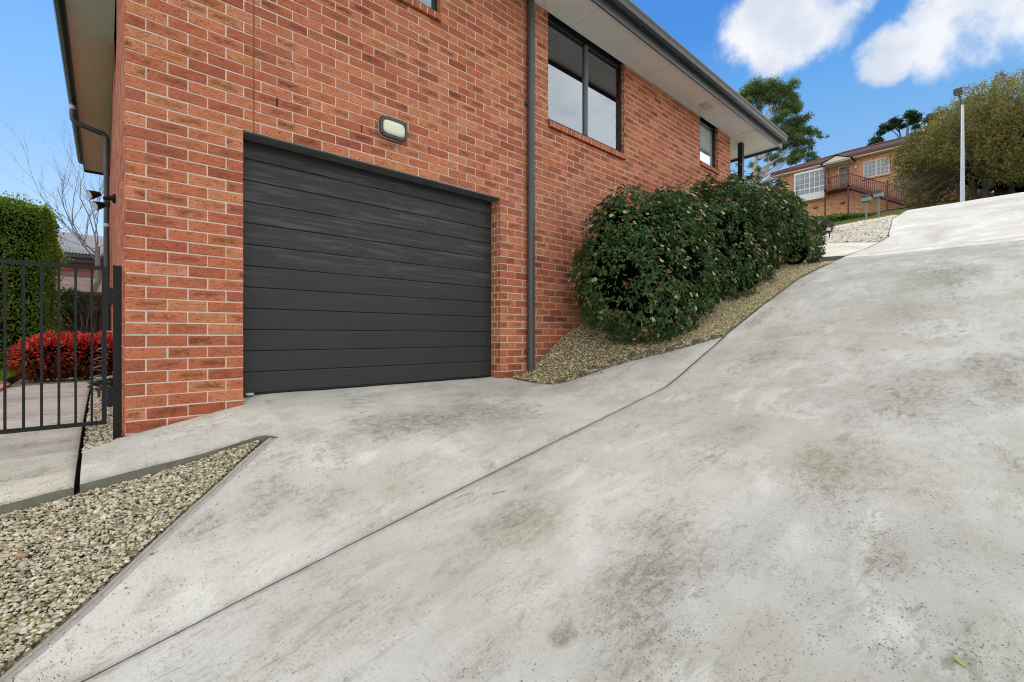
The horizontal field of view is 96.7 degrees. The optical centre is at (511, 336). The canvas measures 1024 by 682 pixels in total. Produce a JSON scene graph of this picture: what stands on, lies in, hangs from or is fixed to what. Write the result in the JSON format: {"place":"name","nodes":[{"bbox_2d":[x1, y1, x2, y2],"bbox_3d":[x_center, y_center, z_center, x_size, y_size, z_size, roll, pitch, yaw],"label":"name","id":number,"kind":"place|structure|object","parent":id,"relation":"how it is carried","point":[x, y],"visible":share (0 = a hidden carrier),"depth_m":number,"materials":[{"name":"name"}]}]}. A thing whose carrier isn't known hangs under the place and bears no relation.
{"place":"outdoors","nodes":[
{"label":"outdoors","id":0,"kind":"place"},
{"bbox_2d":[0,367,11,380],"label":"grass","id":1,"kind":"structure","parent":0,"point":[8,374],"depth_m":6.74,"materials":[{"name":"green plant"}]},
{"bbox_2d":[7,375,19,384],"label":"soil","id":2,"kind":"structure","parent":0,"point":[12,379],"depth_m":6.88,"materials":[{"name":"soil"}]},
{"bbox_2d":[0,381,10,391],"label":"brick edging","id":3,"kind":"object","parent":2,"relation":"on","point":[1,385],"visible":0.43,"depth_m":5.47,"materials":[{"name":"red brick"}]},
{"bbox_2d":[0,382,90,514],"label":"side path","id":4,"kind":"structure","parent":0,"point":[37,468],"depth_m":3.06,"materials":[{"name":"concrete"}]},
{"bbox_2d":[74,465,80,494],"bbox_3d":[-2.626,0.880,2.756,0.035,0.100,0.490,0,0,-42],"label":"path joint","id":5,"kind":"object","parent":4,"relation":"on","point":[77,487],"visible":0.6,"depth_m":2.76,"materials":[{"name":"black"}]},
{"bbox_2d":[10,368,90,387],"bbox_3d":[-7.204,0.685,7.408,1.048,0.100,4.350,0,0,-42],"label":"garden bed","id":6,"kind":"object","parent":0,"point":[31,383],"visible":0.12,"depth_m":6.37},
{"bbox_2d":[1,329,112,382],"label":"red shrub","id":7,"kind":"object","parent":6,"relation":"on","point":[32,359],"visible":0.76,"depth_m":6.39,"materials":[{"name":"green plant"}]},
{"bbox_2d":[85,407,111,448],"bbox_3d":[-4.833,0.716,5.391,0.206,0.205,6.320,0,0,-42],"label":"gravel bedding","id":8,"kind":"object","parent":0,"point":[96,429],"visible":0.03,"depth_m":3.54,"materials":[{"name":"grey gravel"}]},
{"bbox_2d":[81,372,123,452],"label":"pebble gravel","id":9,"kind":"structure","parent":8,"relation":"on","point":[93,436],"depth_m":3.55,"materials":[{"name":"beige gravel"}]},
{"bbox_2d":[95,387,101,397],"bbox_3d":[-4.269,0.595,4.705,0.055,0.130,0.035,0,0,-42],"label":"timber peg","id":10,"kind":"object","parent":9,"relation":"on","point":[98,389],"visible":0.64,"depth_m":4.69,"materials":[{"name":"brown wood"}]},
{"bbox_2d":[87,341,112,389],"bbox_3d":[-4.687,0.330,5.216,0.278,0.550,0.260,0,0,7],"label":"garden hose","id":11,"kind":"object","parent":9,"relation":"on","point":[97,382],"visible":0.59,"depth_m":5.18,"materials":[{"name":"grey rubber"}]},
{"bbox_2d":[113,265,121,439],"bbox_3d":[-2.752,0.131,3.174,0.048,1.239,0.048,0,0,-42],"label":"gate post","id":12,"kind":"object","parent":9,"relation":"on","point":[117,351],"visible":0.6,"depth_m":3.16,"materials":[{"name":"black metal"}]},
{"bbox_2d":[0,258,112,433],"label":"metal gate","id":13,"kind":"structure","parent":12,"relation":"attached to","point":[107,395],"depth_m":2.98,"materials":[{"name":"black metal"}]},
{"bbox_2d":[0,440,260,676],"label":"pebble gravel","id":14,"kind":"structure","parent":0,"point":[38,533],"depth_m":2.36,"materials":[{"name":"beige gravel"}]},
{"bbox_2d":[11,338,721,681],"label":"garage apron","id":15,"kind":"object","parent":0,"point":[340,468],"visible":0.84,"depth_m":3.00,"materials":[{"name":"concrete"}]},
{"bbox_2d":[529,344,702,385],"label":"spilled pebbles","id":16,"kind":"object","parent":15,"relation":"on","point":[621,366],"visible":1,"depth_m":5.30,"materials":[{"name":"beige gravel"}]},
{"bbox_2d":[0,0,1023,235],"label":"sky","id":17,"kind":"structure","parent":0,"point":[860,65],"materials":[{"name":"blue"}]},
{"bbox_2d":[79,192,1019,464],"bbox_3d":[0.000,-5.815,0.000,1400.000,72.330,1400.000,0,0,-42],"label":"ground","id":18,"kind":"structure","parent":0,"point":[867,214],"depth_m":35.00,"materials":[{"name":"soil"}]},
{"bbox_2d":[0,190,73,368],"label":"tall hedge","id":19,"kind":"object","parent":18,"relation":"on","point":[26,229],"visible":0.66,"depth_m":8.30,"materials":[{"name":"green plant"}]},
{"bbox_2d":[0,110,102,282],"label":"bare tree","id":20,"kind":"object","parent":18,"relation":"on","point":[97,257],"visible":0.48,"depth_m":13.12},
{"bbox_2d":[51,287,97,314],"bbox_3d":[-8.737,-0.719,9.080,0.749,0.597,0.533,0,0,-22],"label":"fern leaved shrub","id":21,"kind":"object","parent":18,"relation":"on","point":[82,297],"visible":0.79,"depth_m":9.06,"materials":[{"name":"green plant"}]},
{"bbox_2d":[49,271,101,334],"bbox_3d":[-12.042,-0.575,13.151,2.800,2.750,2.940,0,0,-42],"label":"lean to","id":22,"kind":"object","parent":18,"relation":"on","point":[83,282],"visible":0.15,"depth_m":12.67,"materials":[{"name":"grey metal"}]},
{"bbox_2d":[49,231,102,273],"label":"garden shed","id":23,"kind":"structure","parent":18,"relation":"on","point":[79,254],"depth_m":14.66,"materials":[{"name":"metal"}]},
{"bbox_2d":[48,264,110,340],"bbox_3d":[-8.399,-0.434,9.470,1.402,2.177,2.598,0,0,19],"label":"bare shrub","id":24,"kind":"object","parent":18,"relation":"on","point":[79,313],"visible":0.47,"depth_m":9.11,"materials":[{"name":"brown plant"}]},
{"bbox_2d":[53,294,110,334],"bbox_3d":[-9.465,-0.082,9.861,2.852,1.664,0.080,0,0,-42],"label":"paling fence","id":25,"kind":"object","parent":18,"relation":"on","point":[84,320],"visible":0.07,"depth_m":9.95,"materials":[{"name":"black wood"}]},
{"bbox_2d":[53,0,787,436],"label":"brick house","id":26,"kind":"structure","parent":18,"relation":"on","point":[281,216],"depth_m":4.55,"materials":[{"name":"brick"}]},
{"bbox_2d":[86,190,115,209],"bbox_3d":[-4.878,-1.604,5.405,0.263,0.219,0.193,0,0,-42],"label":"floodlight","id":27,"kind":"object","parent":26,"relation":"attached to","point":[91,195],"visible":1,"depth_m":5.40,"materials":[{"name":"plastic"}]},
{"bbox_2d":[243,145,490,395],"bbox_3d":[-1.283,-0.528,4.675,2.675,2.257,0.113,0,0,-42],"label":"garage door","id":28,"kind":"structure","parent":26,"relation":"in","point":[351,279],"depth_m":4.41,"materials":[{"name":"metal"}]},
{"bbox_2d":[378,116,406,141],"bbox_3d":[-1.160,-2.012,4.432,0.293,0.201,0.087,0,0,-42],"label":"wall lamp","id":29,"kind":"object","parent":26,"relation":"attached to","point":[390,128],"visible":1,"depth_m":4.39,"materials":[{"name":"beige plastic"}]},
{"bbox_2d":[397,0,441,22],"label":"window","id":30,"kind":"structure","parent":26,"relation":"in","point":[428,8],"depth_m":4.73,"materials":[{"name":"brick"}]},
{"bbox_2d":[548,16,625,160],"bbox_3d":[1.090,-3.498,6.560,1.721,1.510,0.148,0,0,-42],"label":"window","id":31,"kind":"structure","parent":26,"relation":"in","point":[584,83],"depth_m":6.55,"materials":[{"name":"glass"}]},
{"bbox_2d":[700,119,719,174],"bbox_3d":[3.896,-3.773,9.073,0.786,0.959,0.148,0,0,-42],"label":"window","id":32,"kind":"structure","parent":26,"relation":"in","point":[707,132],"depth_m":9.14,"materials":[{"name":"glass"}]},
{"bbox_2d":[731,174,760,201],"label":"olive shrub tree","id":33,"kind":"object","parent":18,"relation":"on","point":[746,187],"visible":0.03,"depth_m":45.10,"materials":[{"name":"green plant"}]},
{"bbox_2d":[737,72,829,203],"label":"gum tree","id":34,"kind":"object","parent":18,"relation":"on","point":[759,94],"visible":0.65,"depth_m":51.53,"materials":[{"name":"green plant"}]},
{"bbox_2d":[770,133,981,216],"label":"neighbour house","id":35,"kind":"structure","parent":18,"relation":"on","point":[855,175],"depth_m":42.47,"materials":[{"name":"orange brick"}]},
{"bbox_2d":[794,167,827,201],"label":"bay window","id":36,"kind":"structure","parent":35,"relation":"in","point":[809,185],"depth_m":44.46,"materials":[{"name":"white paint"}]},
{"bbox_2d":[838,165,846,185],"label":"front door","id":37,"kind":"structure","parent":35,"relation":"in","point":[841,170],"depth_m":42.97,"materials":[{"name":"beige paint"}]},
{"bbox_2d":[863,157,890,179],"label":"window","id":38,"kind":"structure","parent":35,"relation":"in","point":[876,168],"depth_m":41.11,"materials":[{"name":"white glass"}]},
{"bbox_2d":[866,109,943,145],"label":"spreading tree","id":39,"kind":"object","parent":18,"relation":"on","point":[913,117],"visible":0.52,"depth_m":64.70,"materials":[{"name":"green plant"}]},
{"bbox_2d":[877,68,1023,209],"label":"weeping tree","id":40,"kind":"object","parent":18,"relation":"on","point":[994,140],"visible":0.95,"depth_m":30.41,"materials":[{"name":"green plant"}]},
{"bbox_2d":[953,87,964,201],"bbox_3d":[25.058,-9.880,25.504,0.442,7.960,0.465,0,0,-42],"label":"street lamp","id":41,"kind":"object","parent":18,"relation":"on","point":[957,91],"visible":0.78,"depth_m":25.43,"materials":[{"name":"grey metal"}]},
{"bbox_2d":[84,237,1023,681],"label":"driveway","id":42,"kind":"structure","parent":0,"point":[816,475],"depth_m":2.15,"materials":[{"name":"concrete"}]},
{"bbox_2d":[0,438,271,681],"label":"timber edging","id":43,"kind":"object","parent":42,"relation":"on","point":[4,676],"visible":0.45,"depth_m":2.26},
{"bbox_2d":[3,438,276,681],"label":"kerb strip","id":44,"kind":"object","parent":42,"relation":"on","point":[65,630],"visible":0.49,"depth_m":2.25,"materials":[{"name":"grey concrete"}]},
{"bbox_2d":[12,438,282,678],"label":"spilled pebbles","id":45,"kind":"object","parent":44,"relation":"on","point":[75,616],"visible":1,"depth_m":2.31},
{"bbox_2d":[82,337,723,681],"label":"joint filler","id":46,"kind":"object","parent":42,"relation":"on","point":[380,529],"visible":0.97,"depth_m":2.59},
{"bbox_2d":[953,655,966,666],"bbox_3d":[1.328,0.964,1.350,0.014,0.009,0.045,0,0,-5],"label":"fallen leaf","id":47,"kind":"object","parent":42,"relation":"on","point":[961,662],"visible":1,"depth_m":1.35,"materials":[{"name":"plant"}]},
{"bbox_2d":[512,260,835,384],"bbox_3d":[3.561,-0.541,7.597,8.120,2.403,1.610,0,0,-42],"label":"gravel bedding","id":48,"kind":"object","parent":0,"point":[630,359],"visible":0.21,"depth_m":5.69,"materials":[{"name":"beige gravel"}]},
{"bbox_2d":[566,184,720,344],"bbox_3d":[1.957,-1.058,6.199,3.120,2.404,1.627,0,0,-42],"label":"flowering shrub","id":49,"kind":"object","parent":48,"relation":"on","point":[645,269],"visible":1,"depth_m":5.55,"materials":[{"name":"green plant"}]},
{"bbox_2d":[659,163,794,303],"bbox_3d":[3.721,-1.734,7.834,3.734,2.592,1.535,0,0,-42],"label":"flowering shrub","id":50,"kind":"object","parent":48,"relation":"on","point":[741,231],"visible":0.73,"depth_m":7.25,"materials":[{"name":"green plant"}]},
{"bbox_2d":[745,175,827,270],"bbox_3d":[5.401,-2.210,9.186,2.586,2.036,1.437,0,0,-42],"label":"flowering shrub","id":51,"kind":"object","parent":48,"relation":"on","point":[802,244],"visible":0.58,"depth_m":8.72,"materials":[{"name":"green plant"}]},
{"bbox_2d":[779,242,878,261],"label":"entry path","id":52,"kind":"structure","parent":0,"point":[835,251],"depth_m":10.53,"materials":[{"name":"concrete"}]},
{"bbox_2d":[812,215,897,243],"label":"white pebbles","id":53,"kind":"object","parent":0,"point":[853,229],"visible":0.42,"depth_m":13.08,"materials":[{"name":"white gravel"}]},
{"bbox_2d":[802,218,834,233],"bbox_3d":[9.656,-3.443,14.570,0.916,0.723,1.178,0,0,-42],"label":"lavender bush","id":54,"kind":"object","parent":53,"relation":"on","point":[827,222],"visible":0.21,"depth_m":14.27,"materials":[{"name":"green plant"}]},
{"bbox_2d":[825,227,831,237],"bbox_3d":[9.063,-2.929,13.000,0.167,0.367,0.160,0,0,-42],"label":"spike light","id":55,"kind":"object","parent":53,"relation":"on","point":[829,229],"visible":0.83,"depth_m":12.95,"materials":[{"name":"plastic"}]},
{"bbox_2d":[825,209,906,224],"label":"grass","id":56,"kind":"structure","parent":0,"point":[899,212],"depth_m":18.51,"materials":[{"name":"green plant"}]},
{"bbox_2d":[847,192,1023,255],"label":"driveway","id":57,"kind":"structure","parent":0,"point":[989,218],"depth_m":10.66,"materials":[{"name":"concrete"}]},
{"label":"lawn","id":58,"kind":"structure","parent":0,"visible":0},
{"bbox_2d":[809,212,882,223],"bbox_3d":[14.283,-5.157,20.789,2.247,1.028,4.402,0,0,-42],"label":"spreading groundcover","id":59,"kind":"object","parent":58,"relation":"on","point":[834,217],"visible":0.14,"depth_m":19.73,"materials":[{"name":"green plant"}]},
{"bbox_2d":[827,214,894,226],"bbox_3d":[10.234,-3.721,16.751,7.347,1.436,0.550,0,0,7],"label":"brick edging","id":60,"kind":"object","parent":58,"relation":"on","point":[864,219],"visible":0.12,"depth_m":16.50,"materials":[{"name":"red brick"}]},
{"bbox_2d":[861,194,871,218],"bbox_3d":[13.618,-4.840,17.494,0.290,1.180,0.310,0,0,-42],"label":"letterbox","id":61,"kind":"object","parent":58,"relation":"on","point":[865,198],"visible":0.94,"depth_m":17.46,"materials":[{"name":"grey paint"}]},
{"bbox_2d":[873,190,883,216],"bbox_3d":[14.086,-4.967,17.496,0.290,1.260,0.310,0,0,-42],"label":"letterbox","id":62,"kind":"object","parent":58,"relation":"on","point":[878,194],"visible":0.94,"depth_m":17.44,"materials":[{"name":"grey paint"}]}
]}

